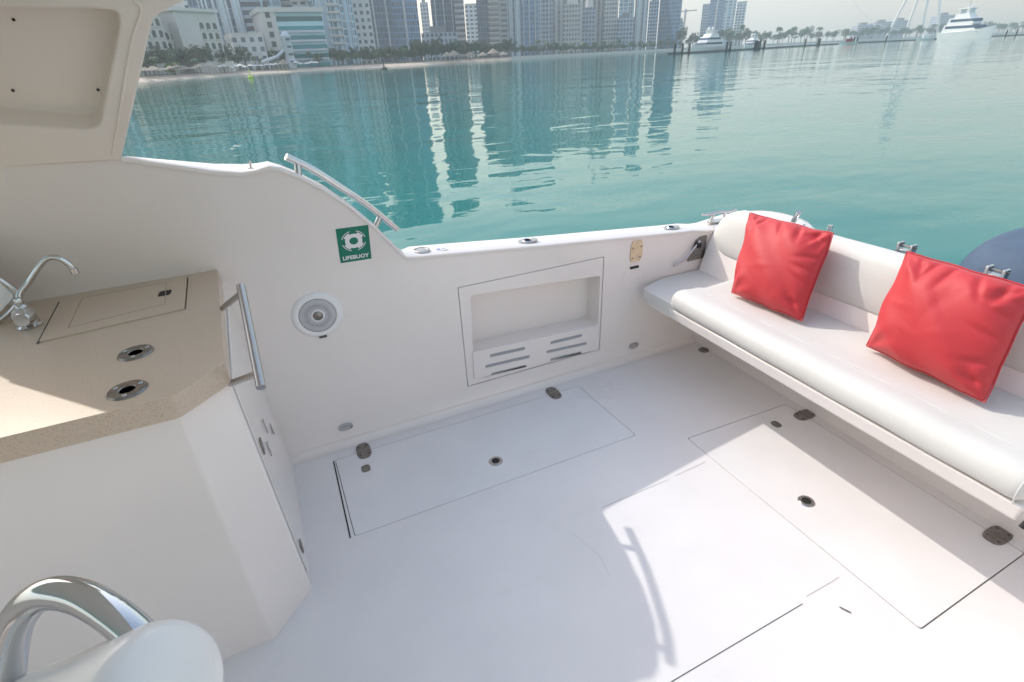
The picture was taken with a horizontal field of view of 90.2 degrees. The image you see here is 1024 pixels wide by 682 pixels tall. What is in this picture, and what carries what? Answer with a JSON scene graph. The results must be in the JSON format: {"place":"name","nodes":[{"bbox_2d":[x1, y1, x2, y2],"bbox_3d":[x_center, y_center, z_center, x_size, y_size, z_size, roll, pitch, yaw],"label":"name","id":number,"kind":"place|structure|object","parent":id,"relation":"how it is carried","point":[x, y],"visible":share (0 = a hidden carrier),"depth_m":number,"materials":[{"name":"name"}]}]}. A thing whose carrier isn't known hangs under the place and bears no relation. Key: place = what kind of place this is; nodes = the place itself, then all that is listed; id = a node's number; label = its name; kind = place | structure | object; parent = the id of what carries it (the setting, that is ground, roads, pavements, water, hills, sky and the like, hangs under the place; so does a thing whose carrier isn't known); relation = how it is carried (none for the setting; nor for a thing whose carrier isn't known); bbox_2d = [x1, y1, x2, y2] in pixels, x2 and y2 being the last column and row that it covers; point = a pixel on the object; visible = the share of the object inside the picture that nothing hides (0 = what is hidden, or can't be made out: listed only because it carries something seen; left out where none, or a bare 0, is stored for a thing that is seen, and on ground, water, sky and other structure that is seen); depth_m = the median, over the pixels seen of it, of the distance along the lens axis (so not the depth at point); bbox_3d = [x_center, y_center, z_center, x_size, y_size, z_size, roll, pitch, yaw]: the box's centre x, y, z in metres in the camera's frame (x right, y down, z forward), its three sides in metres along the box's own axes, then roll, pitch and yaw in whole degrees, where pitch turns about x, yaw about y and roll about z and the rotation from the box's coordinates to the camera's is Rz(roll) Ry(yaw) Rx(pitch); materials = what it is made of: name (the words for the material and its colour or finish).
{"place":"outdoors","nodes":[
{"label":"outdoors","id":0,"kind":"place"},
{"bbox_2d":[139,57,511,81],"bbox_3d":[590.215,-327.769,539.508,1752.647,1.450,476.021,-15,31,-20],"label":"beach sand","id":1,"kind":"structure","parent":0,"point":[169,77],"depth_m":217.85,"materials":[{"name":"sand"}]},
{"bbox_2d":[164,53,175,74],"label":"palm tree","id":2,"kind":"object","parent":1,"relation":"on","point":[169,55],"visible":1,"depth_m":165.63,"materials":[{"name":"green plant"}]},
{"bbox_2d":[164,62,179,74],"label":"broadleaf tree","id":3,"kind":"object","parent":1,"relation":"on","point":[167,65],"visible":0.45,"depth_m":168.68,"materials":[{"name":"green plant"}]},
{"bbox_2d":[261,31,297,68],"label":"slide tower","id":4,"kind":"structure","parent":1,"relation":"on","point":[287,49],"depth_m":215.61,"materials":[{"name":"grey paint"}]},
{"bbox_2d":[487,49,498,58],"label":"beach hut","id":5,"kind":"object","parent":1,"relation":"on","point":[492,51],"visible":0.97,"depth_m":279.91,"materials":[{"name":"brown plant"}]},
{"bbox_2d":[512,32,1023,59],"bbox_3d":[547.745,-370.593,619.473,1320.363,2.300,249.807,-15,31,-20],"label":"sea wall","id":6,"kind":"structure","parent":1,"relation":"on","point":[566,55],"depth_m":419.48,"materials":[{"name":"grey concrete"}]},
{"bbox_2d":[11,33,1023,266],"bbox_3d":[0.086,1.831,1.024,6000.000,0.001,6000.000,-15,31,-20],"label":"sea water","id":7,"kind":"structure","parent":0,"point":[892,144],"depth_m":14.57,"materials":[{"name":"liquid"}]},
{"bbox_2d":[0,0,1023,681],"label":"motor boat","id":8,"kind":"object","parent":7,"relation":"on","point":[560,458],"visible":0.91,"depth_m":2.08,"materials":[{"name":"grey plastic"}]},
{"bbox_2d":[0,575,223,681],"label":"helm seat","id":9,"kind":"object","parent":8,"relation":"on","point":[139,645],"visible":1,"depth_m":0.44,"materials":[{"name":"leather"}]},
{"bbox_2d":[0,270,311,673],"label":"galley cabinet","id":10,"kind":"object","parent":8,"relation":"on","point":[146,465],"visible":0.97,"depth_m":1.45,"materials":[{"name":"grey"}]},
{"bbox_2d":[0,277,17,322],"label":"sink","id":11,"kind":"object","parent":10,"relation":"on","point":[8,290],"visible":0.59,"depth_m":1.65,"materials":[{"name":"silver metal"}]},
{"bbox_2d":[11,254,79,330],"bbox_3d":[-1.497,-0.153,1.620,0.213,0.209,0.108,-15,31,-20],"label":"swan neck tap","id":12,"kind":"object","parent":10,"relation":"on","point":[24,317],"visible":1,"depth_m":1.62,"materials":[{"name":"silver metal"}]},
{"bbox_2d":[220,283,265,389],"bbox_3d":[-0.825,-0.037,1.521,0.117,0.235,0.576,-16,32,-22],"label":"grab bar","id":13,"kind":"object","parent":10,"relation":"attached to","point":[257,373],"visible":0.91,"depth_m":1.42,"materials":[{"name":"silver metal"}]},
{"bbox_2d":[291,292,342,337],"bbox_3d":[-0.882,-0.114,2.317,0.224,0.228,0.022,-15,31,-20],"label":"wall speaker","id":14,"kind":"object","parent":8,"relation":"attached to","point":[317,314],"depth_m":2.31,"materials":[{"name":"white paint"}]},
{"bbox_2d":[284,153,398,231],"bbox_3d":[-0.677,-0.596,2.101,0.428,0.392,0.040,-26,37,-35],"label":"hand rail","id":15,"kind":"object","parent":8,"relation":"attached to","point":[299,164],"visible":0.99,"depth_m":2.06,"materials":[{"name":"silver metal"}]},
{"bbox_2d":[336,225,371,262],"bbox_3d":[-0.687,-0.421,2.223,0.141,0.170,0.049,-15,31,-20],"label":"lifebuoy sign","id":16,"kind":"object","parent":8,"relation":"attached to","point":[353,243],"visible":1,"depth_m":2.22,"materials":[{"name":"teal"}]},
{"bbox_2d":[643,210,1023,529],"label":"bench seat","id":17,"kind":"object","parent":8,"relation":"attached to","point":[822,354],"visible":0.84,"depth_m":2.12,"materials":[{"name":"white leather"}]},
{"bbox_2d":[731,212,833,320],"bbox_3d":[1.308,-0.397,2.568,0.269,0.382,0.573,-15,31,-20],"label":"red pillow","id":18,"kind":"object","parent":17,"relation":"on","point":[779,264],"visible":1,"depth_m":2.46,"materials":[{"name":"fabric"}]},
{"bbox_2d":[866,251,1023,402],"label":"red pillow","id":19,"kind":"object","parent":17,"relation":"on","point":[957,328],"visible":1,"depth_m":1.86,"materials":[{"name":"red leather"}]},
{"bbox_2d":[959,228,1023,285],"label":"outboard motor","id":20,"kind":"object","parent":8,"relation":"attached to","point":[1004,251],"visible":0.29,"depth_m":2.35,"materials":[{"name":"blue plastic"}]},
{"bbox_2d":[692,24,724,50],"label":"motor yacht","id":21,"kind":"object","parent":7,"relation":"on","point":[710,40],"visible":0.98,"depth_m":213.03,"materials":[{"name":"white paint"}]},
{"bbox_2d":[744,33,758,48],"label":"motor yacht","id":22,"kind":"object","parent":7,"relation":"on","point":[750,42],"visible":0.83,"depth_m":262.33,"materials":[{"name":"white paint"}]},
{"bbox_2d":[668,34,1023,53],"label":"floating dock","id":23,"kind":"object","parent":7,"relation":"on","point":[801,45],"visible":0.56,"depth_m":257.22,"materials":[{"name":"grey concrete"}]},
{"bbox_2d":[839,38,857,43],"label":"boat","id":24,"kind":"object","parent":7,"relation":"on","point":[849,41],"visible":0.93,"depth_m":302.70,"materials":[{"name":"white paint"}]},
{"bbox_2d":[916,35,933,39],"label":"boat","id":25,"kind":"object","parent":7,"relation":"on","point":[925,37],"visible":0.92,"depth_m":309.49,"materials":[{"name":"white paint"}]},
{"bbox_2d":[937,2,996,39],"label":"motor yacht","id":26,"kind":"object","parent":7,"relation":"on","point":[962,24],"visible":0.98,"depth_m":265.92,"materials":[{"name":"white paint"}]},
{"bbox_2d":[140,32,1008,76],"bbox_3d":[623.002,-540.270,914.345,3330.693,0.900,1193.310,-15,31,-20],"label":"park ground","id":27,"kind":"structure","parent":0,"point":[403,62],"depth_m":249.15,"materials":[{"name":"sand"}]},
{"bbox_2d":[143,57,158,74],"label":"broadleaf tree","id":28,"kind":"object","parent":27,"relation":"on","point":[148,62],"visible":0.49,"depth_m":160.81,"materials":[{"name":"green plant"}]},
{"bbox_2d":[143,50,161,74],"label":"broadleaf tree","id":29,"kind":"object","parent":27,"relation":"on","point":[150,54],"visible":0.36,"depth_m":163.21,"materials":[{"name":"green plant"}]},
{"bbox_2d":[146,45,165,61],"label":"broadleaf tree","id":30,"kind":"object","parent":27,"relation":"on","point":[156,51],"visible":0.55,"depth_m":169.58,"materials":[{"name":"green plant"}]},
{"bbox_2d":[140,15,179,74],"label":"hotel","id":31,"kind":"structure","parent":27,"relation":"on","point":[157,38],"depth_m":170.19,"materials":[{"name":"grey concrete"}]},
{"bbox_2d":[157,48,175,73],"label":"broadleaf tree","id":32,"kind":"object","parent":27,"relation":"on","point":[163,55],"visible":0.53,"depth_m":170.88,"materials":[{"name":"green plant"}]},
{"bbox_2d":[174,47,191,72],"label":"broadleaf tree","id":33,"kind":"object","parent":27,"relation":"on","point":[185,58],"visible":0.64,"depth_m":183.69,"materials":[{"name":"green plant"}]},
{"bbox_2d":[187,0,197,7],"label":"apartment tower","id":34,"kind":"structure","parent":27,"relation":"on","point":[192,4],"depth_m":267.19,"materials":[{"name":"blue glass"}]},
{"bbox_2d":[186,51,206,72],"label":"broadleaf tree","id":35,"kind":"object","parent":27,"relation":"on","point":[196,55],"visible":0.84,"depth_m":184.01,"materials":[{"name":"green plant"}]},
{"bbox_2d":[158,1,235,72],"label":"hotel","id":36,"kind":"structure","parent":27,"relation":"on","point":[188,27],"depth_m":187.51,"materials":[{"name":"grey concrete"}]},
{"bbox_2d":[161,23,188,72],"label":"hotel","id":37,"kind":"structure","parent":36,"relation":"attached to","point":[169,37],"depth_m":184.08,"materials":[{"name":"grey"}]},
{"bbox_2d":[195,45,212,60],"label":"broadleaf tree","id":38,"kind":"object","parent":27,"relation":"on","point":[204,52],"visible":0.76,"depth_m":189.65,"materials":[{"name":"green plant"}]},
{"bbox_2d":[196,0,247,46],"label":"office tower","id":39,"kind":"structure","parent":27,"relation":"on","point":[229,16],"depth_m":235.04,"materials":[{"name":"grey"}]},
{"bbox_2d":[215,48,231,60],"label":"broadleaf tree","id":40,"kind":"object","parent":27,"relation":"on","point":[222,52],"visible":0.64,"depth_m":196.55,"materials":[{"name":"green plant"}]},
{"bbox_2d":[223,44,236,55],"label":"broadleaf tree","id":41,"kind":"object","parent":27,"relation":"on","point":[226,49],"visible":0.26,"depth_m":205.05,"materials":[{"name":"green plant"}]},
{"bbox_2d":[227,54,238,63],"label":"broadleaf tree","id":42,"kind":"object","parent":27,"relation":"on","point":[233,58],"visible":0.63,"depth_m":206.14,"materials":[{"name":"green plant"}]},
{"bbox_2d":[234,45,251,69],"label":"broadleaf tree","id":43,"kind":"object","parent":27,"relation":"on","point":[238,51],"visible":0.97,"depth_m":214.88,"materials":[{"name":"green plant"}]},
{"bbox_2d":[224,32,270,69],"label":"podium building","id":44,"kind":"structure","parent":27,"relation":"on","point":[253,43],"depth_m":217.79,"materials":[{"name":"grey concrete"}]},
{"bbox_2d":[240,0,260,31],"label":"office tower","id":45,"kind":"structure","parent":27,"relation":"on","point":[247,6],"depth_m":266.55,"materials":[{"name":"grey"}]},
{"bbox_2d":[259,0,280,6],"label":"apartment tower","id":46,"kind":"structure","parent":27,"relation":"on","point":[273,3],"depth_m":299.90,"materials":[{"name":"white glass"}]},
{"bbox_2d":[280,0,292,6],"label":"apartment tower","id":47,"kind":"structure","parent":27,"relation":"on","point":[286,3],"depth_m":314.05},
{"bbox_2d":[249,2,330,67],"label":"glass hotel","id":48,"kind":"structure","parent":27,"relation":"on","point":[303,27],"depth_m":231.96,"materials":[{"name":"teal"}]},
{"bbox_2d":[290,0,309,6],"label":"apartment tower","id":49,"kind":"structure","parent":27,"relation":"on","point":[300,3],"depth_m":284.56,"materials":[{"name":"grey concrete"}]},
{"bbox_2d":[312,53,323,66],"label":"broadleaf tree","id":50,"kind":"object","parent":27,"relation":"on","point":[314,56],"visible":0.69,"depth_m":235.09,"materials":[{"name":"green plant"}]},
{"bbox_2d":[328,48,339,64],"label":"broadleaf tree","id":51,"kind":"object","parent":27,"relation":"on","point":[333,53],"visible":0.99,"depth_m":242.76,"materials":[{"name":"green plant"}]},
{"bbox_2d":[309,0,361,64],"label":"apartment tower","id":52,"kind":"structure","parent":27,"relation":"on","point":[339,24],"depth_m":278.77,"materials":[{"name":"white glass"}]},
{"bbox_2d":[345,47,357,64],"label":"broadleaf tree","id":53,"kind":"object","parent":27,"relation":"on","point":[350,52],"visible":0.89,"depth_m":242.63,"materials":[{"name":"green plant"}]},
{"bbox_2d":[352,0,377,63],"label":"apartment tower","id":54,"kind":"structure","parent":27,"relation":"on","point":[363,20],"depth_m":289.31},
{"bbox_2d":[362,45,372,63],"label":"broadleaf tree","id":55,"kind":"object","parent":27,"relation":"on","point":[369,48],"visible":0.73,"depth_m":244.75,"materials":[{"name":"green plant"}]},
{"bbox_2d":[369,0,398,62],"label":"office tower","id":56,"kind":"structure","parent":27,"relation":"on","point":[382,23],"depth_m":353.85,"materials":[{"name":"grey glass"}]},
{"bbox_2d":[385,46,394,62],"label":"broadleaf tree","id":57,"kind":"object","parent":27,"relation":"on","point":[388,49],"visible":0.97,"depth_m":242.37,"materials":[{"name":"green plant"}]},
{"bbox_2d":[390,50,400,60],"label":"broadleaf tree","id":58,"kind":"object","parent":27,"relation":"on","point":[396,54],"visible":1,"depth_m":243.03,"materials":[{"name":"green plant"}]},
{"bbox_2d":[391,0,420,61],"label":"office tower","id":59,"kind":"structure","parent":27,"relation":"on","point":[406,20],"depth_m":365.72,"materials":[{"name":"blue glass"}]},
{"bbox_2d":[408,39,421,61],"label":"broadleaf tree","id":60,"kind":"object","parent":27,"relation":"on","point":[414,47],"visible":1,"depth_m":250.15,"materials":[{"name":"green plant"}]},
{"bbox_2d":[420,0,429,32],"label":"office tower","id":61,"kind":"structure","parent":27,"relation":"on","point":[424,10],"depth_m":535.59,"materials":[{"name":"grey"}]},
{"bbox_2d":[422,43,433,60],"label":"broadleaf tree","id":62,"kind":"object","parent":27,"relation":"on","point":[428,48],"visible":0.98,"depth_m":260.55,"materials":[{"name":"green plant"}]},
{"bbox_2d":[429,36,444,59],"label":"broadleaf tree","id":63,"kind":"object","parent":27,"relation":"on","point":[437,43],"visible":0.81,"depth_m":266.78,"materials":[{"name":"green plant"}]},
{"bbox_2d":[421,26,458,60],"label":"building","id":64,"kind":"structure","parent":27,"relation":"on","point":[440,32],"depth_m":342.48,"materials":[{"name":"grey"}]},
{"bbox_2d":[430,0,455,31],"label":"office tower","id":65,"kind":"structure","parent":27,"relation":"on","point":[443,12],"depth_m":390.54,"materials":[{"name":"grey glass"}]},
{"bbox_2d":[439,43,450,59],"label":"broadleaf tree","id":66,"kind":"object","parent":27,"relation":"on","point":[446,48],"visible":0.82,"depth_m":271.36,"materials":[{"name":"green plant"}]},
{"bbox_2d":[451,40,461,58],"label":"broadleaf tree","id":67,"kind":"object","parent":27,"relation":"on","point":[454,45],"visible":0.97,"depth_m":270.74,"materials":[{"name":"green plant"}]},
{"bbox_2d":[454,0,467,58],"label":"office tower","id":68,"kind":"structure","parent":27,"relation":"on","point":[459,19],"depth_m":380.57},
{"bbox_2d":[462,40,472,58],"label":"broadleaf tree","id":69,"kind":"object","parent":27,"relation":"on","point":[466,45],"visible":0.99,"depth_m":278.07,"materials":[{"name":"green plant"}]},
{"bbox_2d":[465,3,479,57],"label":"apartment tower","id":70,"kind":"structure","parent":27,"relation":"on","point":[471,21],"depth_m":475.15,"materials":[{"name":"grey concrete"}]},
{"bbox_2d":[476,0,491,57],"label":"apartment tower","id":71,"kind":"structure","parent":27,"relation":"on","point":[483,21],"depth_m":423.88,"materials":[{"name":"grey glass"}]},
{"bbox_2d":[480,40,489,57],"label":"broadleaf tree","id":72,"kind":"object","parent":27,"relation":"on","point":[485,47],"visible":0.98,"depth_m":290.90,"materials":[{"name":"green plant"}]},
{"bbox_2d":[487,0,507,56],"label":"apartment tower","id":73,"kind":"structure","parent":27,"relation":"on","point":[497,22],"depth_m":415.68,"materials":[{"name":"grey concrete"}]},
{"bbox_2d":[502,38,516,56],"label":"broadleaf tree","id":74,"kind":"object","parent":27,"relation":"on","point":[510,40],"visible":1,"depth_m":311.66,"materials":[{"name":"green plant"}]},
{"bbox_2d":[506,0,521,55],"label":"office tower","id":75,"kind":"structure","parent":27,"relation":"on","point":[513,19],"depth_m":433.98,"materials":[{"name":"blue"}]},
{"bbox_2d":[521,0,537,55],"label":"office tower","id":76,"kind":"structure","parent":27,"relation":"on","point":[529,17],"depth_m":442.43,"materials":[{"name":"blue glass"}]},
{"bbox_2d":[538,0,552,54],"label":"office tower","id":77,"kind":"structure","parent":27,"relation":"on","point":[545,20],"depth_m":475.16,"materials":[{"name":"blue"}]},
{"bbox_2d":[553,0,563,53],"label":"apartment tower","id":78,"kind":"structure","parent":27,"relation":"on","point":[558,6],"depth_m":474.37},
{"bbox_2d":[563,0,580,53],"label":"apartment tower","id":79,"kind":"structure","parent":27,"relation":"on","point":[572,21],"depth_m":461.24,"materials":[{"name":"grey concrete"}]},
{"bbox_2d":[564,0,586,52],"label":"apartment tower","id":80,"kind":"structure","parent":27,"relation":"on","point":[583,3],"depth_m":508.51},
{"bbox_2d":[582,0,595,52],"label":"apartment tower","id":81,"kind":"structure","parent":27,"relation":"on","point":[589,24],"depth_m":480.71,"materials":[{"name":"grey concrete"}]},
{"bbox_2d":[593,0,603,51],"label":"apartment tower","id":82,"kind":"structure","parent":27,"relation":"on","point":[598,5],"depth_m":537.14,"materials":[{"name":"grey concrete"}]},
{"bbox_2d":[603,0,618,51],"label":"apartment tower","id":83,"kind":"structure","parent":27,"relation":"on","point":[610,21],"depth_m":502.77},
{"bbox_2d":[616,13,633,50],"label":"building","id":84,"kind":"structure","parent":27,"relation":"on","point":[625,27],"depth_m":495.30,"materials":[{"name":"grey"}]},
{"bbox_2d":[619,0,634,17],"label":"office tower","id":85,"kind":"structure","parent":27,"relation":"on","point":[626,6],"depth_m":560.28,"materials":[{"name":"grey glass"}]},
{"bbox_2d":[633,0,648,49],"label":"office tower","id":86,"kind":"structure","parent":27,"relation":"on","point":[640,20],"depth_m":547.49,"materials":[{"name":"blue"}]},
{"bbox_2d":[646,0,658,49],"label":"office tower","id":87,"kind":"structure","parent":27,"relation":"on","point":[652,20],"depth_m":595.10,"materials":[{"name":"grey"}]},
{"bbox_2d":[656,0,681,48],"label":"skyscraper","id":88,"kind":"structure","parent":27,"relation":"on","point":[669,18],"depth_m":565.63,"materials":[{"name":"blue glass"}]},
{"bbox_2d":[676,26,687,47],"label":"broadleaf tree","id":89,"kind":"object","parent":27,"relation":"on","point":[683,33],"visible":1,"depth_m":493.31,"materials":[{"name":"green plant"}]},
{"bbox_2d":[681,9,696,47],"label":"tower crane","id":90,"kind":"object","parent":27,"relation":"on","point":[685,11],"visible":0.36,"depth_m":616.04,"materials":[{"name":"grey metal"}]},
{"bbox_2d":[687,32,698,43],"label":"broadleaf tree","id":91,"kind":"object","parent":27,"relation":"on","point":[692,37],"visible":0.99,"depth_m":513.13,"materials":[{"name":"green plant"}]},
{"bbox_2d":[699,4,709,37],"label":"office tower","id":92,"kind":"structure","parent":27,"relation":"on","point":[704,18],"depth_m":725.47,"materials":[{"name":"glass"}]},
{"bbox_2d":[707,0,725,32],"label":"office tower","id":93,"kind":"structure","parent":27,"relation":"on","point":[716,13],"depth_m":702.86,"materials":[{"name":"blue glass"}]},
{"bbox_2d":[721,0,736,45],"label":"office tower","id":94,"kind":"structure","parent":27,"relation":"on","point":[729,13],"depth_m":690.95,"materials":[{"name":"blue glass"}]},
{"bbox_2d":[731,1,746,45],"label":"office tower","id":95,"kind":"structure","parent":27,"relation":"on","point":[740,12],"depth_m":711.62,"materials":[{"name":"glass"}]},
{"bbox_2d":[742,27,750,43],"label":"palm tree","id":96,"kind":"object","parent":27,"relation":"on","point":[746,31],"visible":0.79,"depth_m":613.06,"materials":[{"name":"green plant"}]},
{"bbox_2d":[849,22,872,39],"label":"apartment block","id":97,"kind":"structure","parent":27,"relation":"on","point":[858,27],"depth_m":963.02,"materials":[{"name":"grey"}]},
{"bbox_2d":[859,27,869,38],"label":"palm tree","id":98,"kind":"object","parent":27,"relation":"on","point":[865,30],"visible":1,"depth_m":732.86,"materials":[{"name":"green plant"}]},
{"bbox_2d":[868,25,879,38],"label":"palm tree","id":99,"kind":"object","parent":27,"relation":"on","point":[872,30],"visible":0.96,"depth_m":744.40,"materials":[{"name":"green plant"}]},
{"bbox_2d":[869,20,891,38],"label":"apartment block","id":100,"kind":"structure","parent":27,"relation":"on","point":[883,23],"depth_m":948.21,"materials":[{"name":"grey"}]},
{"bbox_2d":[888,18,909,37],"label":"apartment block","id":101,"kind":"structure","parent":27,"relation":"on","point":[900,23],"depth_m":933.19,"materials":[{"name":"grey"}]},
{"bbox_2d":[853,0,988,37],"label":"observation wheel","id":102,"kind":"object","parent":27,"relation":"on","point":[924,15],"visible":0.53,"depth_m":807.10,"materials":[{"name":"white paint"}]},
{"bbox_2d":[926,12,954,35],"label":"apartment block","id":103,"kind":"structure","parent":27,"relation":"on","point":[945,17],"depth_m":900.28,"materials":[{"name":"grey"}]},
{"bbox_2d":[417,0,1023,59],"label":"sky","id":104,"kind":"structure","parent":0,"point":[761,15],"materials":[{"name":"white"}]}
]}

